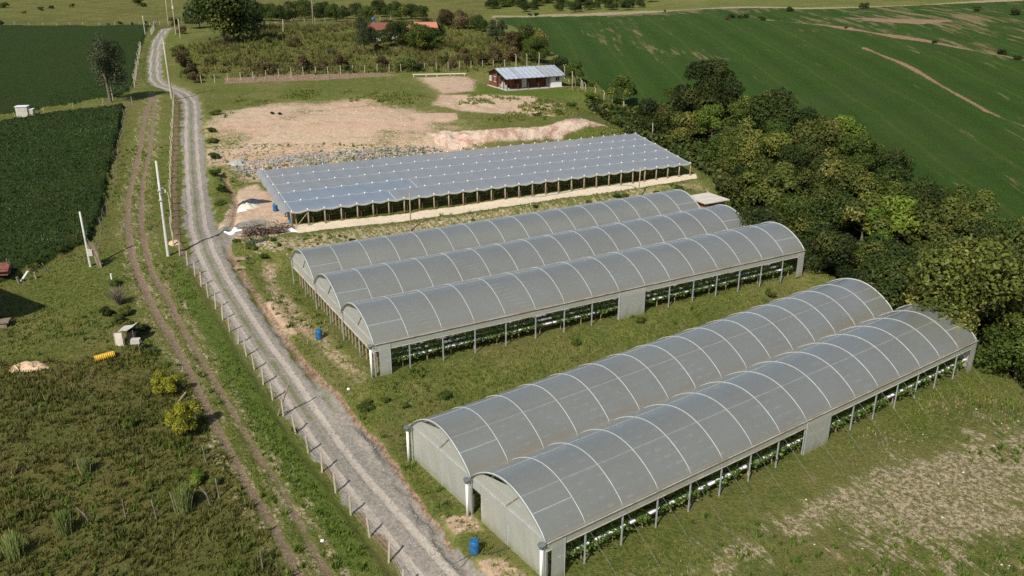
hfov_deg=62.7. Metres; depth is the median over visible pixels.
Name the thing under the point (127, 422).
bush
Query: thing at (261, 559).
old post
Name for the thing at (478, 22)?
tree
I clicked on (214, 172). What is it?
bush
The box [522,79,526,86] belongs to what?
door
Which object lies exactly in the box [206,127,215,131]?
bush
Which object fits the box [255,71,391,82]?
wooden fence
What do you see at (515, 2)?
tree
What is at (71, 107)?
stick fence
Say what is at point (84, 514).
old post
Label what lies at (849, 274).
tree
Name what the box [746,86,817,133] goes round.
tree
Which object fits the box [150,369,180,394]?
bush
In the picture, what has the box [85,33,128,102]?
tree
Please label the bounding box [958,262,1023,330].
tree
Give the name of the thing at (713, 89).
tree
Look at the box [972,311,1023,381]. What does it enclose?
tree
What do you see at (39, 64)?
crop field
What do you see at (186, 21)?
tree
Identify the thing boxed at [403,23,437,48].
tree
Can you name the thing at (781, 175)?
tree
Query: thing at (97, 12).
pasture
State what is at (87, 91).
young crop leaves
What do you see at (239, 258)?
board stack
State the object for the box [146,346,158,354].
bush
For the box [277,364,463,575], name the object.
road stones
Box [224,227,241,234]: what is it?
white sheet
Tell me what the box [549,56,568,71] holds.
tree
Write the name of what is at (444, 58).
bush
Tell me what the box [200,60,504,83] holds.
post fence
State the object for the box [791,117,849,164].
tree
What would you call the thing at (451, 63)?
bush
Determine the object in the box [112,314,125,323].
bush
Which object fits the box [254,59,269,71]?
bush
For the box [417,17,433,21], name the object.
tree
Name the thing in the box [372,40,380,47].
bush
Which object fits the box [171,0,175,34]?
utility pole
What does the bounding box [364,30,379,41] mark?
tree
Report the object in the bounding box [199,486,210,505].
old post
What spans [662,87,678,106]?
tree
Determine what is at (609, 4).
tree
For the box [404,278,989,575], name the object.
greenhouse
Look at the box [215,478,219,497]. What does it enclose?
old post
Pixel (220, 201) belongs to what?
bush
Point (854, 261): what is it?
tree
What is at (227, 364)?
lush grass
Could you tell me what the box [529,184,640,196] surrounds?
garden hose
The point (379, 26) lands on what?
white farmhouse
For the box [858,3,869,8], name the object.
bush
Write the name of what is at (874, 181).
tree
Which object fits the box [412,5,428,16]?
tree
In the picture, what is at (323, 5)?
tree
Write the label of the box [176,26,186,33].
bush
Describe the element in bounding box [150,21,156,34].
post fence
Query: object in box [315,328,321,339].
plastic barrel
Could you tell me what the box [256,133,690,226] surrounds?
shade house
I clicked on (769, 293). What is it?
bush
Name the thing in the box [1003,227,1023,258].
tree
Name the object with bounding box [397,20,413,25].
tree
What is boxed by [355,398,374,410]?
bush
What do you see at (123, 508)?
old post
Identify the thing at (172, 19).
bush
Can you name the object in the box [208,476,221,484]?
bush
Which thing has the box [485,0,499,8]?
tree
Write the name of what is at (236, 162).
gravel pile
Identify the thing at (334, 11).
tree
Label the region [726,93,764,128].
tree
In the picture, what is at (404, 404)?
bush
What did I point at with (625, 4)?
tree
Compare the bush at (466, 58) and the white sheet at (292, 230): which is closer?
the white sheet at (292, 230)
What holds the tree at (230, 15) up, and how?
on the ground at (440, 114)
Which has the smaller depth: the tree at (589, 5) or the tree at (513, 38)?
the tree at (513, 38)
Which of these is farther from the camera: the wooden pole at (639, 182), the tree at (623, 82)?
the tree at (623, 82)
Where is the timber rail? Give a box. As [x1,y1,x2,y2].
[413,73,465,76]
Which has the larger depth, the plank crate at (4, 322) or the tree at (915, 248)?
the tree at (915, 248)
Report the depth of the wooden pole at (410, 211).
98.15 m
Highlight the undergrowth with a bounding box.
[583,97,1023,387]
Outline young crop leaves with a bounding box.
[31,67,134,106]
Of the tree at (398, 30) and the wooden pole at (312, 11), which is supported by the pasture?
the wooden pole at (312, 11)
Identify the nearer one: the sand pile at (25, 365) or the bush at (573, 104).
the sand pile at (25, 365)
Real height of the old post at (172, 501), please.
1.610 m
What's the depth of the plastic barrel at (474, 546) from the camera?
51.27 m
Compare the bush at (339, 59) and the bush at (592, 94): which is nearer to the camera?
the bush at (592, 94)
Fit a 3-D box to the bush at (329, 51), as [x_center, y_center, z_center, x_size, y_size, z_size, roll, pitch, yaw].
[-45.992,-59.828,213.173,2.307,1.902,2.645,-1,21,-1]
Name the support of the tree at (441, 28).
on the ground at (440, 114)
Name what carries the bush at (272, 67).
on the ground at (440, 114)
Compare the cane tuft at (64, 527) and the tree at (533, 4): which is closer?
the cane tuft at (64, 527)
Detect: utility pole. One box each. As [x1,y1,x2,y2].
[155,161,169,256]
[162,39,172,98]
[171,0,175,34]
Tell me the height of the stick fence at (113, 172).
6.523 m
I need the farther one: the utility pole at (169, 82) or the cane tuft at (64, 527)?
the utility pole at (169, 82)
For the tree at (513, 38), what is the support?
on the ground at (440, 114)
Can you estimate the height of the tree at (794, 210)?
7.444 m
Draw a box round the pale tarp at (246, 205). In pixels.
[237,202,259,210]
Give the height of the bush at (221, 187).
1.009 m
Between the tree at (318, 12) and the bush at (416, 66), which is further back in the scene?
the tree at (318, 12)
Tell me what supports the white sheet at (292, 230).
on the ground at (440, 114)
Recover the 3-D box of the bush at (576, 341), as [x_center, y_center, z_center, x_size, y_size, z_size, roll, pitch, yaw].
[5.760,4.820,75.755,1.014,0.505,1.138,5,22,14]
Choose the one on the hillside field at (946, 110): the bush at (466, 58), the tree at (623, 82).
the tree at (623, 82)
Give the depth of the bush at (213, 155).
124.20 m
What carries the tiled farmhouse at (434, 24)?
on the ground at (440, 114)
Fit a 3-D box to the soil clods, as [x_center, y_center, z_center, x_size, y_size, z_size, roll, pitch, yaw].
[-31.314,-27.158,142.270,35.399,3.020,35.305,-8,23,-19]
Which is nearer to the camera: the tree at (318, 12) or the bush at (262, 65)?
the bush at (262, 65)
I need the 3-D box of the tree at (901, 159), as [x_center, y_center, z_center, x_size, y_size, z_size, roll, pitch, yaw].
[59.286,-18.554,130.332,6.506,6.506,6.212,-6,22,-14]
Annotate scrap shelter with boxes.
[113,322,140,345]
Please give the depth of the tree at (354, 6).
392.11 m
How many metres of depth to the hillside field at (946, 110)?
197.18 m
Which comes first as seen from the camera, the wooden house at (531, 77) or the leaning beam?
the leaning beam
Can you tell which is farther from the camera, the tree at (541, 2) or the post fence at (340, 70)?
the tree at (541, 2)
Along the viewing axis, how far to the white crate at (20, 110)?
149.94 m
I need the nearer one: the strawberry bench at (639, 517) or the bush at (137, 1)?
the strawberry bench at (639, 517)
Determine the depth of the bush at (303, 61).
191.31 m
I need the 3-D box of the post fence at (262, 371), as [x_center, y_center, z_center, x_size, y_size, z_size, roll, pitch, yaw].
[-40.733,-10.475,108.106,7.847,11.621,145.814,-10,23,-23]
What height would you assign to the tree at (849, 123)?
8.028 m
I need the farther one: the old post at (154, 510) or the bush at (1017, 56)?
the bush at (1017, 56)
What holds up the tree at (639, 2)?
on the ground at (440, 114)
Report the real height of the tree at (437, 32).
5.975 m
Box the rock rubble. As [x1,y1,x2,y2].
[233,145,442,174]
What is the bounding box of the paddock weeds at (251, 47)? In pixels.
[180,19,530,77]
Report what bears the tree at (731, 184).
on the ground at (440, 114)
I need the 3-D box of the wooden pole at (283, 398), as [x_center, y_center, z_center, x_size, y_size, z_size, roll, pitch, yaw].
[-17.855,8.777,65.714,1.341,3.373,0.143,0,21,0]
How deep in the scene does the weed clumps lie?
57.72 m
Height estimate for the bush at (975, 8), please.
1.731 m
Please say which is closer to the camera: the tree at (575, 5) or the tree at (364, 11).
the tree at (364, 11)
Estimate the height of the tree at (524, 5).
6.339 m
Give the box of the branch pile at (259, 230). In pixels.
[236,220,292,239]
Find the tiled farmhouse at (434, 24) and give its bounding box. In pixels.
[407,22,438,27]
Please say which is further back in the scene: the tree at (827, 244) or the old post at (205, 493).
the tree at (827, 244)
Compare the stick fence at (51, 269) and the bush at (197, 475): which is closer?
the bush at (197, 475)
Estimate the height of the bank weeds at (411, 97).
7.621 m
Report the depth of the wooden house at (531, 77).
175.97 m
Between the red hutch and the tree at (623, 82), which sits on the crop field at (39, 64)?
the red hutch
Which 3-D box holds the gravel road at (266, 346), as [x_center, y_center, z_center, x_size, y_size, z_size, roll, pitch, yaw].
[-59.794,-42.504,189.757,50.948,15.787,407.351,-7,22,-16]
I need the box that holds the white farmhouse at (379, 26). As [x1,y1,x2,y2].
[368,22,393,40]
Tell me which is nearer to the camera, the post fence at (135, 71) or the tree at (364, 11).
the post fence at (135, 71)
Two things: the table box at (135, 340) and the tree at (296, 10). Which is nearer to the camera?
the table box at (135, 340)
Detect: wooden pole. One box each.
[277,381,289,415]
[311,0,313,23]
[409,193,410,230]
[638,167,640,194]
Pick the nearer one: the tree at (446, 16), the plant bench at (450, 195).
the plant bench at (450, 195)
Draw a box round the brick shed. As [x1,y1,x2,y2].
[691,192,729,207]
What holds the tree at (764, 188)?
on the ground at (440, 114)
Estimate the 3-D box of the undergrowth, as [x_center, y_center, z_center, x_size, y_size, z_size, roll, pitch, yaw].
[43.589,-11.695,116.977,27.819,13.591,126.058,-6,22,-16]
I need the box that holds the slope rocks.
[805,409,1018,570]
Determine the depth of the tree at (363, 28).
212.62 m
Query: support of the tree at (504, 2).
on the ground at (440, 114)
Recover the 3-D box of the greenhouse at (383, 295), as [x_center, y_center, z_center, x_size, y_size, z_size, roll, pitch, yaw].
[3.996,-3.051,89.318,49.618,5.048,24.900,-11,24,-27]
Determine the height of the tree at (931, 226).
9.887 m
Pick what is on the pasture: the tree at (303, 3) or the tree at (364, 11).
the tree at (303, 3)
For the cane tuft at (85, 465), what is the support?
on the ground at (440, 114)
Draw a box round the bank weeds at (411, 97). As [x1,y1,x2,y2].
[221,87,638,169]
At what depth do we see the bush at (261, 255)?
91.38 m
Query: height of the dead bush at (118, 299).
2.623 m
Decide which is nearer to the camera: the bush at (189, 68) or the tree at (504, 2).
the bush at (189, 68)
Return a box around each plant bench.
[293,167,676,221]
[295,167,680,224]
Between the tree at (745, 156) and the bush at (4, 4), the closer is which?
the tree at (745, 156)
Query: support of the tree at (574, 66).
on the ground at (440, 114)
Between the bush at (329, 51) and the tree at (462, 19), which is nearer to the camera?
the bush at (329, 51)
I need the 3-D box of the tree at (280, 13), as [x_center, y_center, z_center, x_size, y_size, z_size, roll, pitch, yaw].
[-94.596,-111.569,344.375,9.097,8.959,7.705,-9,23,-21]
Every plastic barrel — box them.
[273,203,277,211]
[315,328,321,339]
[469,538,478,555]
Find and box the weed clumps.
[1,142,1023,575]
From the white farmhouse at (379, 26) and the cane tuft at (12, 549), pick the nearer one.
the cane tuft at (12, 549)
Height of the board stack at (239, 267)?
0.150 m
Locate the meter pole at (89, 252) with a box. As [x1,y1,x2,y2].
[79,211,93,266]
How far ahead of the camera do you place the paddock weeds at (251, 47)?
218.41 m
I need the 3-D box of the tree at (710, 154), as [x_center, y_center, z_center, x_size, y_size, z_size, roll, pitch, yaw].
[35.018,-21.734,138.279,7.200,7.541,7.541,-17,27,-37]
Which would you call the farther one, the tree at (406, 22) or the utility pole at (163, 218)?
the tree at (406, 22)
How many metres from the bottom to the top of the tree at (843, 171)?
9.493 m
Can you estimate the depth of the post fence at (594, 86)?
171.86 m
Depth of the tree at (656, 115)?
154.36 m
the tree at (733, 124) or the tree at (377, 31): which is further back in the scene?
the tree at (377, 31)
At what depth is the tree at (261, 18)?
267.13 m
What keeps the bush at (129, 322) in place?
on the ground at (440, 114)
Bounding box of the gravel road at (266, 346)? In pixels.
[145,20,487,575]
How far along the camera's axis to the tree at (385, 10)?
374.14 m
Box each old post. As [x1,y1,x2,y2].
[76,507,89,523]
[122,499,125,516]
[151,500,156,519]
[169,492,175,510]
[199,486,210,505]
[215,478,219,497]
[260,550,263,568]
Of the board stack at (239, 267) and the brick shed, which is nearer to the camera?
the board stack at (239, 267)
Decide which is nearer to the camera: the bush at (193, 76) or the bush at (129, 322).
the bush at (129, 322)
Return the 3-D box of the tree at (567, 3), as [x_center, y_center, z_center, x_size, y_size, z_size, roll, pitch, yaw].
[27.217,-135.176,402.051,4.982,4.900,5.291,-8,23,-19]
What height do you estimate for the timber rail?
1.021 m
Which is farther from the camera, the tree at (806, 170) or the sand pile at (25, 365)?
the tree at (806, 170)
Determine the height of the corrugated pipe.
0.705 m
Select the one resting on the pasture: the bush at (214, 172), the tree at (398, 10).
the tree at (398, 10)
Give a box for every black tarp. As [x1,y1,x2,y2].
[238,198,271,205]
[245,239,268,243]
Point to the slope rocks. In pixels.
(938, 483)
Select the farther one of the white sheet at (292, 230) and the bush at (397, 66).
the bush at (397, 66)
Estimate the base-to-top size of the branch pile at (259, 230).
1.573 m
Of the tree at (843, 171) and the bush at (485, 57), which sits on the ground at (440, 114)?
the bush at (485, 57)
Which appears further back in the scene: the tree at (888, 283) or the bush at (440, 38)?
the bush at (440, 38)
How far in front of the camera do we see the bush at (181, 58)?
199.46 m
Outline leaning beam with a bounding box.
[20,271,28,280]
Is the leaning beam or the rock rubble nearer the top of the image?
the rock rubble
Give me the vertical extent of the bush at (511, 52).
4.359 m
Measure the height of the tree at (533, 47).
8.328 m
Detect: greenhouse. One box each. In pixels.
[289,189,805,377]
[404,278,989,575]
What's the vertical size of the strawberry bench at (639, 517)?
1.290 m
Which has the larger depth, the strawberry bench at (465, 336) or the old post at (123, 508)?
the strawberry bench at (465, 336)
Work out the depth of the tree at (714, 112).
147.22 m
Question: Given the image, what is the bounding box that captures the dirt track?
[122,94,336,575]
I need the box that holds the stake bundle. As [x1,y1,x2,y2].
[84,238,101,267]
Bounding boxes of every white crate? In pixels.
[14,105,28,116]
[27,108,34,115]
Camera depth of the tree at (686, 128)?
148.13 m
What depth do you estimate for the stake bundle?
89.53 m
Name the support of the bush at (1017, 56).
on the hillside field at (946, 110)
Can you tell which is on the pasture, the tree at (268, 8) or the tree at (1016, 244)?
the tree at (268, 8)
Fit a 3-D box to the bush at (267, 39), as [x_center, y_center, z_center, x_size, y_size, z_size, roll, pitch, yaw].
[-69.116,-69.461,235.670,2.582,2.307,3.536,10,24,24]
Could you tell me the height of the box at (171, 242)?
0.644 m
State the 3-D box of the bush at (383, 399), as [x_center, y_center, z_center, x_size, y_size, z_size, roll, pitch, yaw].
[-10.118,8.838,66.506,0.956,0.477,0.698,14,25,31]
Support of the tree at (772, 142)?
on the hillside field at (946, 110)
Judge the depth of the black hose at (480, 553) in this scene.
51.53 m
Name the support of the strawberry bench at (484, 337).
on the ground at (440, 114)
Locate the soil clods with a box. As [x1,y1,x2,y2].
[218,102,448,162]
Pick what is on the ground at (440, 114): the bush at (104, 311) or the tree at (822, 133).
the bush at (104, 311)
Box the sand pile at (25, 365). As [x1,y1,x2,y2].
[9,361,48,372]
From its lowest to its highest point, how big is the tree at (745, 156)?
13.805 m
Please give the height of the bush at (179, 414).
2.955 m
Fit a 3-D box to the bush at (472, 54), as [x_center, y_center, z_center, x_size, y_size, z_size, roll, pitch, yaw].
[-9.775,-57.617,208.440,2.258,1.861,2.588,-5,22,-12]
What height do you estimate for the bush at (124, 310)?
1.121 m
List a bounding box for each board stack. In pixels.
[233,256,247,259]
[234,266,245,268]
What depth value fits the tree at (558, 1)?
410.34 m
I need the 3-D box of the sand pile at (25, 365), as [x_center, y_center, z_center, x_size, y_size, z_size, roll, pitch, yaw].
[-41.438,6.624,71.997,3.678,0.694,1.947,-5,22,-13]
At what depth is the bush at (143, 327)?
77.60 m
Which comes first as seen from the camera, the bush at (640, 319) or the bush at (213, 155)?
the bush at (640, 319)
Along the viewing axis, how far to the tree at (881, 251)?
93.14 m
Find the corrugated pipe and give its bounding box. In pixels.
[94,351,114,361]
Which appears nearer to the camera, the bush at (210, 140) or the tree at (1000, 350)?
the tree at (1000, 350)
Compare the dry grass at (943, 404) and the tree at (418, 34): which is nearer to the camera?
the dry grass at (943, 404)
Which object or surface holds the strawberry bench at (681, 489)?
on the ground at (440, 114)
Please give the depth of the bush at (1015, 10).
235.66 m
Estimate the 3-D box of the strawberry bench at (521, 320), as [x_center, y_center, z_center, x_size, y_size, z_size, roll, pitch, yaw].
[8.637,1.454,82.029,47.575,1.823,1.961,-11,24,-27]
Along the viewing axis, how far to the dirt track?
68.89 m
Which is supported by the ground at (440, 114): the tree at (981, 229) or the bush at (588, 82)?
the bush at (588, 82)
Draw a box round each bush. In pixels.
[0,2,9,6]
[5,507,23,519]
[99,306,115,315]
[103,283,131,305]
[107,279,122,285]
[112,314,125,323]
[117,305,130,316]
[121,320,139,330]
[121,415,136,428]
[131,0,143,4]
[131,324,149,332]
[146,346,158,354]
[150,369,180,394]
[163,399,202,434]
[169,17,180,25]
[170,44,184,50]
[170,50,193,65]
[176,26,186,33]
[182,63,199,79]
[187,71,200,82]
[189,468,204,485]
[189,488,196,500]
[205,138,218,142]
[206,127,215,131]
[207,152,219,158]
[208,109,221,114]
[208,168,221,175]
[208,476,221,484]
[213,199,226,205]
[216,184,225,191]
[245,243,256,248]
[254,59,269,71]
[258,253,268,257]
[261,36,270,42]
[269,63,277,71]
[286,37,299,46]
[296,55,310,69]
[314,60,328,68]
[326,49,334,53]
[333,52,348,68]
[341,64,351,70]
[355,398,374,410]
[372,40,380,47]
[375,56,388,67]
[379,397,389,402]
[394,61,403,69]
[398,57,420,67]
[399,402,408,407]
[411,63,422,70]
[433,36,443,44]
[437,56,448,61]
[439,391,450,398]
[446,58,457,67]
[452,44,462,50]
[459,46,469,53]
[461,54,472,63]
[468,52,476,57]
[476,54,489,65]
[489,47,501,61]
[501,47,520,60]
[566,102,576,106]
[571,337,581,344]
[576,79,595,85]
[584,91,599,98]
[609,116,625,123]
[635,317,645,321]
[674,185,682,189]
[765,291,776,296]
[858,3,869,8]
[972,6,981,10]
[997,49,1007,54]
[1011,8,1020,14]
[1013,54,1022,58]
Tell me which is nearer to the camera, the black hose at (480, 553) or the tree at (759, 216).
the black hose at (480, 553)
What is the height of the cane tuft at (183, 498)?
2.064 m
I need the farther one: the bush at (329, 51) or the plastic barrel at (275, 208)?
the bush at (329, 51)
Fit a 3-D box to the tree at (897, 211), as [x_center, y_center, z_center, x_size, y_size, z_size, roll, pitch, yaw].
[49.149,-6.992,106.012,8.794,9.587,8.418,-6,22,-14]
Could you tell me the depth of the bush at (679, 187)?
113.54 m
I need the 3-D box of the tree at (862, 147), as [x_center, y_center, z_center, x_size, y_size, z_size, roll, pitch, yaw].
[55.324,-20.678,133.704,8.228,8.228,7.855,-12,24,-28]
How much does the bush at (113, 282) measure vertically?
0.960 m
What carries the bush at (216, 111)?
on the ground at (440, 114)
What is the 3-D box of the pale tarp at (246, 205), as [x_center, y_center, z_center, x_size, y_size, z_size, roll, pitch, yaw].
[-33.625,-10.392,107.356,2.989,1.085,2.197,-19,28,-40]
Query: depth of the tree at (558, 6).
387.76 m
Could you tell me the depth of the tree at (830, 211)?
110.28 m
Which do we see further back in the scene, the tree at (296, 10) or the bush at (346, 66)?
the tree at (296, 10)
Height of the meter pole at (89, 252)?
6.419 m
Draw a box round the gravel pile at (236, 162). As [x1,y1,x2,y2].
[228,158,246,165]
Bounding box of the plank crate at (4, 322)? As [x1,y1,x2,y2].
[0,317,11,327]
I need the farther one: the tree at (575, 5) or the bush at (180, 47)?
the tree at (575, 5)
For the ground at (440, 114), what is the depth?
70.48 m
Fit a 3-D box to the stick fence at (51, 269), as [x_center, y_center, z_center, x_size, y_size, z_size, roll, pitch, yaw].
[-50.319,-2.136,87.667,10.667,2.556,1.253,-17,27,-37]
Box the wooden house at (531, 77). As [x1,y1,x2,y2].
[485,65,565,90]
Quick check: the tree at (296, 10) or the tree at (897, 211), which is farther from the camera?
the tree at (296, 10)
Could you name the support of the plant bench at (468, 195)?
on the ground at (440, 114)
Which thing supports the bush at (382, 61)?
on the ground at (440, 114)
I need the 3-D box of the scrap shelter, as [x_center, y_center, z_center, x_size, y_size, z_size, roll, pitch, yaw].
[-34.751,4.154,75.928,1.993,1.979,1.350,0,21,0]
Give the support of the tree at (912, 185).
on the hillside field at (946, 110)
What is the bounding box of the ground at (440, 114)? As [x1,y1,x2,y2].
[0,0,1023,575]
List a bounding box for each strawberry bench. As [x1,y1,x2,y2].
[369,262,778,362]
[373,262,785,367]
[376,264,791,371]
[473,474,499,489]
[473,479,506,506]
[547,358,966,574]
[548,358,955,554]
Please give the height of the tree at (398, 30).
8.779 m
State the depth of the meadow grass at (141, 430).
59.28 m
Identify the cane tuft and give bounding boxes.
[0,528,23,564]
[52,509,73,538]
[76,454,94,475]
[170,481,194,513]
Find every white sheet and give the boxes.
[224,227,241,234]
[285,228,297,231]
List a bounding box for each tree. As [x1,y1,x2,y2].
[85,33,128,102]
[182,0,263,39]
[182,5,203,27]
[240,1,265,27]
[260,2,277,20]
[270,4,291,19]
[278,1,304,20]
[291,0,310,17]
[304,5,324,20]
[314,1,332,19]
[323,3,345,21]
[339,5,354,17]
[348,2,361,15]
[354,13,376,51]
[356,5,379,20]
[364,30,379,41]
[368,0,386,16]
[377,20,410,46]
[381,3,394,15]
[389,0,409,17]
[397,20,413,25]
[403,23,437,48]
[404,3,417,18]
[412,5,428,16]
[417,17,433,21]
[428,27,442,41]
[436,9,454,25]
[438,23,445,33]
[450,10,475,28]
[470,14,488,30]
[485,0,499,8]
[487,19,507,42]
[497,0,512,5]
[501,31,521,46]
[512,23,548,50]
[513,0,526,4]
[518,1,531,11]
[521,35,549,61]
[527,0,538,9]
[532,0,544,4]
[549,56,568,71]
[553,2,563,9]
[556,0,567,5]
[563,0,572,6]
[564,60,583,86]
[569,1,582,11]
[582,0,593,9]
[593,1,600,7]
[604,0,617,9]
[606,74,637,106]
[620,0,632,7]
[631,97,673,131]
[635,0,645,5]
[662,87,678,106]
[669,57,745,114]
[669,111,711,141]
[694,103,726,136]
[698,133,741,167]
[709,120,755,154]
[710,162,755,200]
[716,114,765,176]
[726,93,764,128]
[736,205,788,228]
[738,157,800,207]
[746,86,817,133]
[747,118,798,159]
[762,193,822,233]
[768,165,794,189]
[776,142,828,189]
[791,106,829,138]
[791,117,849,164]
[798,223,859,271]
[802,186,858,235]
[812,153,871,196]
[829,233,888,276]
[832,114,865,144]
[832,131,885,170]
[835,264,859,279]
[838,191,898,245]
[848,163,905,198]
[852,238,918,299]
[858,253,922,309]
[861,194,934,241]
[873,147,916,180]
[881,175,941,209]
[900,232,1023,336]
[902,200,974,251]
[903,240,937,262]
[907,185,954,224]
[941,184,1000,223]
[955,220,1008,261]
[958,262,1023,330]
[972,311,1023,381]
[983,214,1023,259]
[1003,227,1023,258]
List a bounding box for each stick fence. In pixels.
[6,254,84,273]
[13,97,131,115]
[95,101,129,249]
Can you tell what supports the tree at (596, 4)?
on the ground at (440, 114)
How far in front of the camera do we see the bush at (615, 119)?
153.84 m
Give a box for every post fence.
[132,41,140,86]
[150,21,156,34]
[167,88,403,575]
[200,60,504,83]
[580,78,612,101]
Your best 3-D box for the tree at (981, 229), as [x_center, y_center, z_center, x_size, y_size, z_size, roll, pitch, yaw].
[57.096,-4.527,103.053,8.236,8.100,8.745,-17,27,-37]
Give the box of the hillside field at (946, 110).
[495,1,1023,227]
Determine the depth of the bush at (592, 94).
168.16 m
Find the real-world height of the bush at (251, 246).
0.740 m
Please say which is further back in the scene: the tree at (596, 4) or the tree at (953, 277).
the tree at (596, 4)
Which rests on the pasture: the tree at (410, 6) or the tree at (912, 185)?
the tree at (410, 6)
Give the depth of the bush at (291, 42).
227.96 m
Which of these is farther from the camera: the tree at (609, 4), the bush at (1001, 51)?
the tree at (609, 4)
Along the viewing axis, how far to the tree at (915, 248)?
96.02 m
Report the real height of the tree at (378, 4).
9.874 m
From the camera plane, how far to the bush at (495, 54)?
200.90 m
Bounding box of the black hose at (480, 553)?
[452,546,507,564]
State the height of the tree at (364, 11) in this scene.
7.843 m
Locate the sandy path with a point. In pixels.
(304, 228)
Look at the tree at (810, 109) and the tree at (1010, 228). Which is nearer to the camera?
the tree at (1010, 228)
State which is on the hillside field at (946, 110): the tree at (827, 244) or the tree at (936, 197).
the tree at (936, 197)
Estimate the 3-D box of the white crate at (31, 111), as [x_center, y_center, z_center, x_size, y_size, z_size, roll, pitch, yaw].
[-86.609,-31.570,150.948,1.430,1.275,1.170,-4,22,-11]
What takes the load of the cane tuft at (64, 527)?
on the ground at (440, 114)
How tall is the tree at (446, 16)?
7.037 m
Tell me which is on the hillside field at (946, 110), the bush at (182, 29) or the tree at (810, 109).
the tree at (810, 109)
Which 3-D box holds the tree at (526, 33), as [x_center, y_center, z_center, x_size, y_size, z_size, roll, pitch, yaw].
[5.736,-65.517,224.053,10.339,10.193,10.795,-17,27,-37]
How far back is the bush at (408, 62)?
191.80 m
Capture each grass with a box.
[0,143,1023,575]
[0,338,287,575]
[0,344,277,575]
[159,261,377,575]
[249,180,1023,575]
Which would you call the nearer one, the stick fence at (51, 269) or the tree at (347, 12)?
the stick fence at (51, 269)
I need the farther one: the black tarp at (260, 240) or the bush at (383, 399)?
the black tarp at (260, 240)
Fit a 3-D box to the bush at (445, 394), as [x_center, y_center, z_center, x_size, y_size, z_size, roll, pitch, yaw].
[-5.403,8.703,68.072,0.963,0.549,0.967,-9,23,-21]
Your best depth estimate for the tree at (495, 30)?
233.69 m
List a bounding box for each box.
[130,337,140,350]
[168,240,181,245]
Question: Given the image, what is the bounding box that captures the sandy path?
[294,174,697,232]
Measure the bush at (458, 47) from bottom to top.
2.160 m
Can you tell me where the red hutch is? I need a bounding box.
[0,262,10,275]
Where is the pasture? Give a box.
[0,0,506,29]
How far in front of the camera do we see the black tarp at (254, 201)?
109.27 m
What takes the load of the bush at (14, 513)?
on the ground at (440, 114)
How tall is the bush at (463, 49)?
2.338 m
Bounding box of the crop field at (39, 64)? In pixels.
[0,24,150,283]
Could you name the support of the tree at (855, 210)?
on the ground at (440, 114)
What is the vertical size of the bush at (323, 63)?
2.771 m

